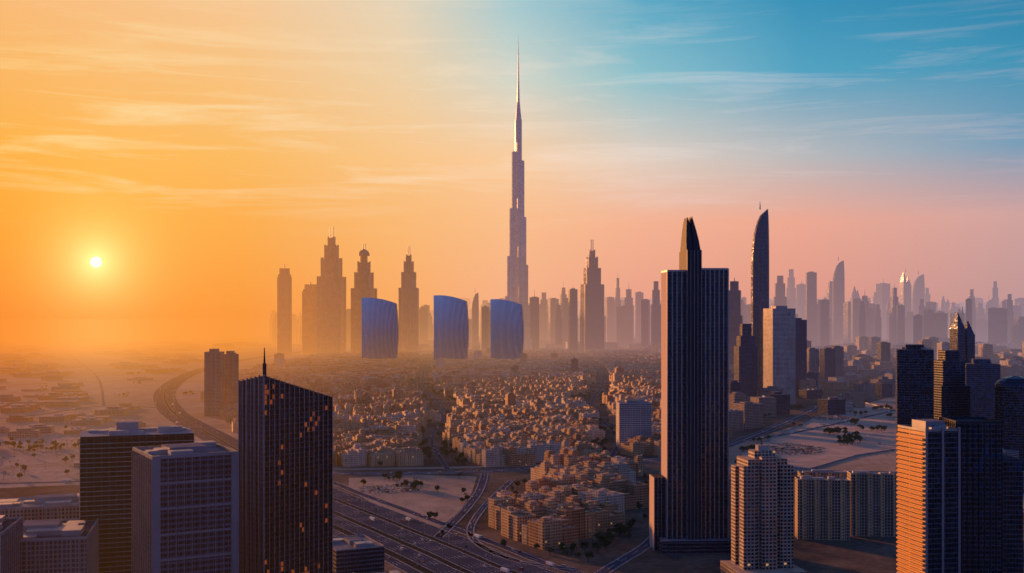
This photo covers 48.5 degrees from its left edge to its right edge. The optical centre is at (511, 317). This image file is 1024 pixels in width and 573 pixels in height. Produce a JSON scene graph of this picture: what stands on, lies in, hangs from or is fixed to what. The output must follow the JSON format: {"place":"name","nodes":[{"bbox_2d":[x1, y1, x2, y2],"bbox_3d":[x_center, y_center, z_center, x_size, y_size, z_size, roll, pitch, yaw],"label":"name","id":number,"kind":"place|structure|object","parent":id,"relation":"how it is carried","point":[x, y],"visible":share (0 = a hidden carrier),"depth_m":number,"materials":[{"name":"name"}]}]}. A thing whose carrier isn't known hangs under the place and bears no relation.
{"place":"outdoors","nodes":[
{"label":"outdoors","id":0,"kind":"place"},
{"bbox_2d":[0,333,143,337],"bbox_3d":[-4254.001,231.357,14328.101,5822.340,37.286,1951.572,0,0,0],"label":"ground","id":1,"kind":"structure","parent":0,"point":[53,336],"depth_m":14633.63,"materials":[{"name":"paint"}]},
{"bbox_2d":[5,332,263,335],"bbox_3d":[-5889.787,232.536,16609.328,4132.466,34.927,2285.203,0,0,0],"label":"ground","id":2,"kind":"structure","parent":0,"point":[77,333],"depth_m":16450.93,"materials":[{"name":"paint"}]},
{"bbox_2d":[0,336,269,342],"bbox_3d":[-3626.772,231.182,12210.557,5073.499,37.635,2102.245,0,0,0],"label":"ground","id":3,"kind":"structure","parent":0,"point":[156,339],"depth_m":12282.23,"materials":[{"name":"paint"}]},
{"bbox_2d":[0,341,301,348],"bbox_3d":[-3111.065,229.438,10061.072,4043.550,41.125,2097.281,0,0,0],"label":"ground","id":4,"kind":"structure","parent":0,"point":[229,345],"depth_m":9712.85,"materials":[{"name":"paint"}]},
{"bbox_2d":[333,529,422,572],"bbox_3d":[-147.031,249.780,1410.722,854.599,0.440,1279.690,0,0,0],"label":"highway","id":5,"kind":"structure","parent":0,"point":[400,565],"depth_m":1153.95,"materials":[{"name":"grey asphalt"}]},
{"bbox_2d":[333,514,463,572],"bbox_3d":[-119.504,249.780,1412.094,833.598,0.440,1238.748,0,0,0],"label":"highway","id":6,"kind":"structure","parent":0,"point":[409,553],"depth_m":1228.82,"materials":[{"name":"grey asphalt"}]},
{"bbox_2d":[349,475,476,527],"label":"sand lots","id":7,"kind":"structure","parent":0,"point":[445,503],"depth_m":1613.62,"materials":[{"name":"beige sand"}]},
{"bbox_2d":[360,471,469,519],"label":"trees","id":8,"kind":"object","parent":7,"relation":"on","point":[414,483],"visible":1,"depth_m":1660.51,"materials":[{"name":"green plant"}]},
{"bbox_2d":[333,481,584,572],"bbox_3d":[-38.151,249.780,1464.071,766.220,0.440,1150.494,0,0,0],"label":"highway","id":9,"kind":"structure","parent":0,"point":[463,531],"depth_m":1338.85,"materials":[{"name":"grey asphalt"}]},
{"bbox_2d":[433,473,488,536],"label":"road","id":10,"kind":"structure","parent":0,"point":[468,505],"depth_m":1509.59,"materials":[{"name":"grey asphalt"}]},
{"bbox_2d":[333,352,660,467],"bbox_3d":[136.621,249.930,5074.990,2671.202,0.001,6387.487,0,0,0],"label":"street","id":11,"kind":"structure","parent":0,"point":[609,444],"depth_m":3018.75,"materials":[{"name":"grey asphalt"}]},
{"bbox_2d":[421,352,450,469],"bbox_3d":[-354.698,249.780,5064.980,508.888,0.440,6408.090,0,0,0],"label":"residential road","id":12,"kind":"structure","parent":11,"relation":"on","point":[440,458],"depth_m":2532.13,"materials":[{"name":"grey asphalt"}]},
{"bbox_2d":[0,319,1023,507],"bbox_3d":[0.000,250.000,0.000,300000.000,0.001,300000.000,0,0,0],"label":"ground","id":13,"kind":"structure","parent":0,"point":[114,381],"depth_m":4296.78,"materials":[{"name":"beige sand"}]},
{"bbox_2d":[0,481,78,483],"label":"link road","id":14,"kind":"structure","parent":13,"relation":"on","point":[38,482],"depth_m":1719.76,"materials":[{"name":"grey asphalt"}]},
{"bbox_2d":[1,444,78,479],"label":"palm trees","id":15,"kind":"object","parent":13,"relation":"on","point":[65,458],"visible":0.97,"depth_m":1889.38,"materials":[{"name":"green plant"}]},
{"bbox_2d":[0,382,146,442],"bbox_3d":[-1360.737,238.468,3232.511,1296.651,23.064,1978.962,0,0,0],"label":"compounds","id":16,"kind":"structure","parent":13,"relation":"on","point":[67,394],"depth_m":2889.82,"materials":[{"name":"paint"}]},
{"bbox_2d":[73,460,79,467],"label":"compounds","id":17,"kind":"structure","parent":13,"relation":"on","point":[76,464],"depth_m":1893.40,"materials":[{"name":"paint"}]},
{"bbox_2d":[56,340,105,405],"bbox_3d":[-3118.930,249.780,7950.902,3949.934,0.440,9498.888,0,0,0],"label":"desert road","id":18,"kind":"structure","parent":13,"relation":"on","point":[102,393],"depth_m":4460.33,"materials":[{"name":"brown asphalt"}]},
{"bbox_2d":[0,406,175,418],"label":"desert road","id":19,"kind":"structure","parent":13,"relation":"on","point":[79,408],"depth_m":3048.33,"materials":[{"name":"grey asphalt"}]},
{"bbox_2d":[0,351,193,453],"bbox_3d":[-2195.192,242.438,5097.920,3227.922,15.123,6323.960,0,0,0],"label":"scrub trees","id":20,"kind":"object","parent":13,"relation":"on","point":[33,446],"visible":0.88,"depth_m":2184.85,"materials":[{"name":"green plant"}]},
{"bbox_2d":[0,347,202,359],"bbox_3d":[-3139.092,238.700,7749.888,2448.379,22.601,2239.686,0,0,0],"label":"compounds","id":21,"kind":"structure","parent":13,"relation":"on","point":[136,354],"depth_m":7476.33,"materials":[{"name":"paint"}]},
{"bbox_2d":[0,357,203,381],"bbox_3d":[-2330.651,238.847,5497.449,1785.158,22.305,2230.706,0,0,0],"label":"compounds","id":22,"kind":"structure","parent":13,"relation":"on","point":[17,367],"depth_m":5394.07,"materials":[{"name":"paint"}]},
{"bbox_2d":[0,341,204,348],"bbox_3d":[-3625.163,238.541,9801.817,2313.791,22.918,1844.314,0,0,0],"label":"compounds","id":23,"kind":"structure","parent":13,"relation":"on","point":[107,345],"depth_m":9251.77,"materials":[{"name":"paint"}]},
{"bbox_2d":[54,355,198,368],"bbox_3d":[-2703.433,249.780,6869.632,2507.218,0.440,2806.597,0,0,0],"label":"desert road","id":24,"kind":"structure","parent":13,"relation":"on","point":[120,361],"depth_m":6576.54,"materials":[{"name":"brown asphalt"}]},
{"bbox_2d":[204,349,223,415],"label":"building","id":25,"kind":"structure","parent":13,"relation":"on","point":[213,382],"depth_m":2871.15,"materials":[{"name":"brown concrete"}]},
{"bbox_2d":[224,351,238,404],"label":"building","id":26,"kind":"structure","parent":13,"relation":"on","point":[231,368],"depth_m":2934.34,"materials":[{"name":"brown concrete"}]},
{"bbox_2d":[277,264,291,354],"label":"skyscraper","id":27,"kind":"structure","parent":13,"relation":"on","point":[284,312],"depth_m":7563.80,"materials":[{"name":"stone"}]},
{"bbox_2d":[302,282,316,353],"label":"skyscraper","id":28,"kind":"structure","parent":13,"relation":"on","point":[309,318],"depth_m":7853.35,"materials":[{"name":"stone"}]},
{"bbox_2d":[317,227,345,353],"bbox_3d":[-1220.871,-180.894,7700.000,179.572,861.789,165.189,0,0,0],"label":"skyscraper","id":29,"kind":"structure","parent":13,"relation":"on","point":[331,309],"depth_m":7634.81,"materials":[{"name":"stone"}]},
{"bbox_2d":[351,244,376,352],"bbox_3d":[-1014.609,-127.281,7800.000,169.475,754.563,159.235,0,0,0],"label":"skyscraper","id":30,"kind":"structure","parent":13,"relation":"on","point":[363,282],"depth_m":7750.65,"materials":[{"name":"stone"}]},
{"bbox_2d":[361,298,398,358],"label":"glass building","id":31,"kind":"structure","parent":13,"relation":"on","point":[380,331],"depth_m":6130.29,"materials":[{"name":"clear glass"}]},
{"bbox_2d":[399,246,418,350],"bbox_3d":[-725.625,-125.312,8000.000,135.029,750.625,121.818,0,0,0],"label":"skyscraper","id":32,"kind":"structure","parent":13,"relation":"on","point":[408,315],"depth_m":7944.10,"materials":[{"name":"stone"}]},
{"bbox_2d":[239,350,660,381],"bbox_3d":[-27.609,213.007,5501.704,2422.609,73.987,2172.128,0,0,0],"label":"low-rise buildings","id":33,"kind":"structure","parent":13,"relation":"on","point":[478,364],"depth_m":5265.85,"materials":[{"name":"paint"}]},
{"bbox_2d":[434,295,468,359],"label":"glass building","id":34,"kind":"structure","parent":13,"relation":"on","point":[451,329],"depth_m":6230.23,"materials":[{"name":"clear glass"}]},
{"bbox_2d":[201,367,731,444],"bbox_3d":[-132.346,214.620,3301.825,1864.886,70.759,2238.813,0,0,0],"label":"low-rise buildings","id":35,"kind":"structure","parent":13,"relation":"on","point":[528,405],"depth_m":2969.22,"materials":[{"name":"paint"}]},
{"bbox_2d":[343,354,615,465],"bbox_3d":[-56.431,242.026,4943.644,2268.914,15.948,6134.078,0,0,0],"label":"trees","id":36,"kind":"object","parent":13,"relation":"on","point":[429,454],"visible":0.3,"depth_m":2360.56,"materials":[{"name":"green plant"}]},
{"bbox_2d":[305,342,660,359],"bbox_3d":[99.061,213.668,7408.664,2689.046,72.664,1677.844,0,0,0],"label":"residential quarter","id":37,"kind":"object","parent":13,"relation":"on","point":[655,350],"visible":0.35,"depth_m":7184.68,"materials":[{"name":"paint"}]},
{"bbox_2d":[333,430,660,466],"bbox_3d":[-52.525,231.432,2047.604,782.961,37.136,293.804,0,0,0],"label":"houses","id":38,"kind":"structure","parent":13,"relation":"on","point":[513,449],"depth_m":1976.06,"materials":[{"name":"paint"}]},
{"bbox_2d":[490,299,523,359],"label":"glass building","id":39,"kind":"structure","parent":13,"relation":"on","point":[507,330],"depth_m":6329.55,"materials":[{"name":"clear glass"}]},
{"bbox_2d":[580,240,603,351],"bbox_3d":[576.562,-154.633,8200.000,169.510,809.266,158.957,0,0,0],"label":"skyscraper","id":40,"kind":"structure","parent":13,"relation":"on","point":[591,312],"depth_m":8148.78,"materials":[{"name":"grey glass"}]},
{"bbox_2d":[578,352,617,456],"bbox_3d":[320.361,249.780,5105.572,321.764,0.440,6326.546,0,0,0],"label":"residential road","id":41,"kind":"structure","parent":13,"relation":"on","point":[614,452],"depth_m":3256.26,"materials":[{"name":"grey asphalt"}]},
{"bbox_2d":[333,382,870,474],"bbox_3d":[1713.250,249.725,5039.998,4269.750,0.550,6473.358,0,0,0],"label":"boulevard","id":42,"kind":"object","parent":13,"relation":"on","point":[771,428],"visible":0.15,"depth_m":2011.71,"materials":[{"name":"grey asphalt"}]},
{"bbox_2d":[616,399,651,449],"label":"office building","id":43,"kind":"structure","parent":13,"relation":"on","point":[633,417],"depth_m":2151.47,"materials":[{"name":"blue glass"}]},
{"bbox_2d":[382,402,894,488],"bbox_3d":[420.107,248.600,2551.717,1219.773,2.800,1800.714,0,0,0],"label":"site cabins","id":44,"kind":"object","parent":13,"relation":"on","point":[788,447],"visible":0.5,"depth_m":2112.38,"materials":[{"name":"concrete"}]},
{"bbox_2d":[729,277,742,364],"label":"slim tower","id":45,"kind":"structure","parent":13,"relation":"on","point":[735,318],"depth_m":5169.05,"materials":[{"name":"grey glass"}]},
{"bbox_2d":[734,324,756,397],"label":"dark tower","id":46,"kind":"structure","parent":13,"relation":"on","point":[745,360],"depth_m":3231.88,"materials":[{"name":"grey glass"}]},
{"bbox_2d":[751,205,768,395],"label":"skyscraper","id":47,"kind":"structure","parent":13,"relation":"on","point":[760,275],"depth_m":3428.40,"materials":[{"name":"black glass"}]},
{"bbox_2d":[734,422,802,462],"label":"trees","id":48,"kind":"object","parent":13,"relation":"on","point":[742,448],"visible":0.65,"depth_m":2128.41,"materials":[{"name":"green plant"}]},
{"bbox_2d":[763,306,795,403],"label":"high-rise building","id":49,"kind":"structure","parent":13,"relation":"on","point":[779,346],"depth_m":3268.84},
{"bbox_2d":[796,318,806,396],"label":"dark tower","id":50,"kind":"structure","parent":13,"relation":"on","point":[801,349],"depth_m":3579.91,"materials":[{"name":"grey glass"}]},
{"bbox_2d":[729,346,894,430],"bbox_3d":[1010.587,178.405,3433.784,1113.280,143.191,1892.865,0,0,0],"label":"buildings","id":51,"kind":"structure","parent":13,"relation":"on","point":[749,412],"depth_m":3195.50,"materials":[{"name":"grey concrete"}]},
{"bbox_2d":[764,375,894,418],"bbox_3d":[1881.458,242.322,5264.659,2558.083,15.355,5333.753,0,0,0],"label":"city trees","id":52,"kind":"object","parent":13,"relation":"on","point":[798,406],"visible":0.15,"depth_m":3069.97,"materials":[{"name":"green plant"}]},
{"bbox_2d":[823,400,892,444],"bbox_3d":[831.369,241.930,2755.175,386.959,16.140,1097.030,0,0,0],"label":"trees","id":53,"kind":"object","parent":13,"relation":"on","point":[847,438],"visible":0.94,"depth_m":2440.22,"materials":[{"name":"green plant"}]},
{"bbox_2d":[729,339,1023,380],"bbox_3d":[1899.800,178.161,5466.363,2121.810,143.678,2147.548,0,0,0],"label":"city","id":54,"kind":"object","parent":13,"relation":"on","point":[860,366],"visible":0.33,"depth_m":5171.24,"materials":[{"name":"grey concrete"}]},
{"bbox_2d":[895,344,933,470],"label":"building","id":55,"kind":"structure","parent":13,"relation":"on","point":[914,381],"depth_m":1732.09,"materials":[{"name":"glass"}]},
{"bbox_2d":[812,336,1021,358],"bbox_3d":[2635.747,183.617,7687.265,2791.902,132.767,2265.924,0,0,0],"label":"city","id":56,"kind":"object","parent":13,"relation":"on","point":[865,345],"visible":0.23,"depth_m":7453.18,"materials":[{"name":"grey concrete"}]},
{"bbox_2d":[934,350,969,419],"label":"building","id":57,"kind":"structure","parent":13,"relation":"on","point":[951,394],"depth_m":1804.76,"materials":[{"name":"grey concrete"}]},
{"bbox_2d":[950,306,974,362],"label":"skyscraper","id":58,"kind":"structure","parent":13,"relation":"on","point":[962,338],"depth_m":2684.51,"materials":[{"name":"blue glass"}]},
{"bbox_2d":[965,359,1000,418],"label":"high-rise building","id":59,"kind":"structure","parent":13,"relation":"on","point":[982,377],"depth_m":2126.67,"materials":[{"name":"blue glass"}]},
{"bbox_2d":[995,376,1023,470],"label":"high-rise building","id":60,"kind":"structure","parent":13,"relation":"on","point":[1009,402],"depth_m":1729.94,"materials":[{"name":"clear glass"}]},
{"bbox_2d":[1003,449,1023,488],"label":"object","id":61,"kind":"object","parent":13,"relation":"on","point":[1013,453],"visible":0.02,"depth_m":1712.89,"materials":[{"name":"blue glass"}]},
{"bbox_2d":[0,461,1023,572],"bbox_3d":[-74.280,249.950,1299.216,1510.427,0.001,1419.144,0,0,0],"label":"ground","id":62,"kind":"structure","parent":0,"point":[865,554],"depth_m":1214.30,"materials":[{"name":"brown sand"}]},
{"bbox_2d":[0,493,98,572],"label":"office building","id":63,"kind":"structure","parent":62,"relation":"on","point":[50,533],"depth_m":874.53,"materials":[{"name":"concrete"}]},
{"bbox_2d":[79,421,194,572],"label":"office building","id":64,"kind":"structure","parent":62,"relation":"on","point":[105,477],"depth_m":959.57,"materials":[{"name":"concrete"}]},
{"bbox_2d":[132,440,238,572],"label":"office building","id":65,"kind":"structure","parent":62,"relation":"on","point":[185,507],"depth_m":776.83,"materials":[{"name":"grey concrete"}]},
{"bbox_2d":[238,348,332,572],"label":"skyscraper","id":66,"kind":"structure","parent":62,"relation":"on","point":[285,439],"depth_m":877.14,"materials":[{"name":"black glass"}]},
{"bbox_2d":[153,351,510,572],"bbox_3d":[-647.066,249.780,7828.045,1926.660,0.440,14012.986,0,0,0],"label":"highway","id":67,"kind":"structure","parent":62,"relation":"on","point":[467,561],"depth_m":1351.59,"materials":[{"name":"grey asphalt"}]},
{"bbox_2d":[163,352,518,572],"bbox_3d":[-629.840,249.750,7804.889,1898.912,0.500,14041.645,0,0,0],"label":"highway verges","id":68,"kind":"structure","parent":62,"relation":"on","point":[404,559],"depth_m":1277.57,"materials":[{"name":"beige sand"}]},
{"bbox_2d":[141,402,546,572],"bbox_3d":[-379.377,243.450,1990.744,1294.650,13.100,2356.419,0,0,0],"label":"highway street lamps","id":69,"kind":"object","parent":68,"relation":"on","point":[358,511],"visible":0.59,"depth_m":1304.29,"materials":[{"name":"silver metal"}]},
{"bbox_2d":[165,347,557,572],"bbox_3d":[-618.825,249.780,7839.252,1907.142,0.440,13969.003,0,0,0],"label":"highway","id":70,"kind":"structure","parent":62,"relation":"on","point":[459,541],"depth_m":1419.10,"materials":[{"name":"grey asphalt"}]},
{"bbox_2d":[56,387,894,572],"bbox_3d":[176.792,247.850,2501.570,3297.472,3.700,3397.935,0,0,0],"label":"vehicles","id":71,"kind":"object","parent":70,"relation":"on","point":[506,570],"visible":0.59,"depth_m":1392.96,"materials":[{"name":"silver metal"}]},
{"bbox_2d":[333,534,400,572],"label":"edge blocks","id":72,"kind":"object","parent":62,"relation":"on","point":[362,553],"visible":0.84,"depth_m":1044.07,"materials":[{"name":"concrete"}]},
{"bbox_2d":[500,473,648,561],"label":"trees","id":73,"kind":"object","parent":62,"relation":"on","point":[608,537],"visible":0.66,"depth_m":1246.15,"materials":[{"name":"green plant"}]},
{"bbox_2d":[594,471,660,572],"bbox_3d":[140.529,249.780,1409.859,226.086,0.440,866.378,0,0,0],"label":"road","id":74,"kind":"structure","parent":62,"relation":"on","point":[638,550],"depth_m":1178.97,"materials":[{"name":"grey asphalt"}]},
{"bbox_2d":[649,217,730,554],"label":"skyscraper","id":75,"kind":"structure","parent":62,"relation":"on","point":[689,499],"depth_m":1212.69,"materials":[{"name":"black glass"}]},
{"bbox_2d":[720,437,806,572],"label":"residential tower","id":76,"kind":"structure","parent":62,"relation":"on","point":[761,508],"depth_m":1079.60,"materials":[{"name":"concrete"}]},
{"bbox_2d":[729,469,897,539],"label":"apartment buildings","id":77,"kind":"structure","parent":62,"relation":"on","point":[837,505],"depth_m":1291.24,"materials":[{"name":"paint"}]},
{"bbox_2d":[896,419,960,572],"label":"apartment tower","id":78,"kind":"structure","parent":62,"relation":"on","point":[928,510],"depth_m":885.10,"materials":[{"name":"tan concrete"},{"name":"glass"}]},
{"bbox_2d":[939,417,1022,572],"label":"high-rise building","id":79,"kind":"structure","parent":62,"relation":"on","point":[991,507],"depth_m":915.24,"materials":[{"name":"blue glass"}]},
{"bbox_2d":[0,0,1023,318],"label":"sky","id":80,"kind":"structure","parent":0,"point":[160,159],"materials":[{"name":"orange"}]},
{"bbox_2d":[466,479,576,569],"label":"road","id":81,"kind":"structure","parent":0,"point":[476,516],"depth_m":1351.59,"materials":[{"name":"grey asphalt"}]},
{"bbox_2d":[421,339,624,351],"bbox_3d":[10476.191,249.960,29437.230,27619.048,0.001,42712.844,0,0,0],"label":"urban ground","id":82,"kind":"structure","parent":0,"point":[432,350],"depth_m":8832.42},
{"bbox_2d":[505,37,531,349],"bbox_3d":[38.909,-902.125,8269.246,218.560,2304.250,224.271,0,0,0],"label":"skyscraper","id":83,"kind":"structure","parent":82,"relation":"on","point":[517,279],"depth_m":8295.72,"materials":[{"name":"metal"}]},
{"bbox_2d":[419,343,650,350],"bbox_3d":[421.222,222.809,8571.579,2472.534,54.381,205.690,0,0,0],"label":"buildings","id":84,"kind":"structure","parent":82,"relation":"on","point":[423,347],"depth_m":8521.32,"materials":[{"name":"brown glass"}]},
{"bbox_2d":[270,297,1023,347],"bbox_3d":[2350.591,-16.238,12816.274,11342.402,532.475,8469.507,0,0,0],"label":"skyline","id":85,"kind":"object","parent":82,"relation":"on","point":[920,326],"visible":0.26,"depth_m":9682.69},
{"bbox_2d":[427,339,1010,349],"bbox_3d":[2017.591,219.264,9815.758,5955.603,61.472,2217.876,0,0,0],"label":"buildings","id":86,"kind":"structure","parent":82,"relation":"on","point":[636,344],"depth_m":9148.80,"materials":[{"name":"brown glass"}]},
{"bbox_2d":[480,476,648,563],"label":"ground","id":87,"kind":"structure","parent":0,"point":[639,531],"depth_m":1251.61,"materials":[{"name":"brown sand"}]},
{"bbox_2d":[488,448,647,549],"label":"residential buildings","id":88,"kind":"structure","parent":87,"relation":"on","point":[568,497],"depth_m":1376.48,"materials":[{"name":"paint"}]},
{"bbox_2d":[422,256,1023,352],"bbox_3d":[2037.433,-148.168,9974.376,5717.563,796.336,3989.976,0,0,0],"label":"distant skyscrapers","id":89,"kind":"structure","parent":0,"point":[836,308],"depth_m":9568.55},
{"bbox_2d":[729,365,894,441],"bbox_3d":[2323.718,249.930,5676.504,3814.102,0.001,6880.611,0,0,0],"label":"urban ground","id":90,"kind":"structure","parent":0,"point":[806,404],"depth_m":3002.90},
{"bbox_2d":[742,403,894,467],"bbox_3d":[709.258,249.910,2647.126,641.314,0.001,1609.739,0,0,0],"label":"sandy ground","id":91,"kind":"structure","parent":0,"point":[833,449],"depth_m":2326.87,"materials":[{"name":"beige sand"}]},
{"bbox_2d":[743,410,893,440],"bbox_3d":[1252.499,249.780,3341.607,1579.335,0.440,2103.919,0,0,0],"label":"road","id":92,"kind":"structure","parent":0,"point":[825,425],"depth_m":2601.69,"materials":[{"name":"grey asphalt"}]},
{"bbox_2d":[359,415,858,492],"bbox_3d":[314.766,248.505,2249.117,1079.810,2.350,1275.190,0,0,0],"label":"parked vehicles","id":93,"kind":"object","parent":92,"relation":"on","point":[771,448],"visible":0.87,"depth_m":2129.42,"materials":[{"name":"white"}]},
{"bbox_2d":[729,467,1023,511],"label":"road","id":94,"kind":"structure","parent":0,"point":[810,469],"depth_m":1878.96,"materials":[{"name":"grey asphalt"}]}
]}

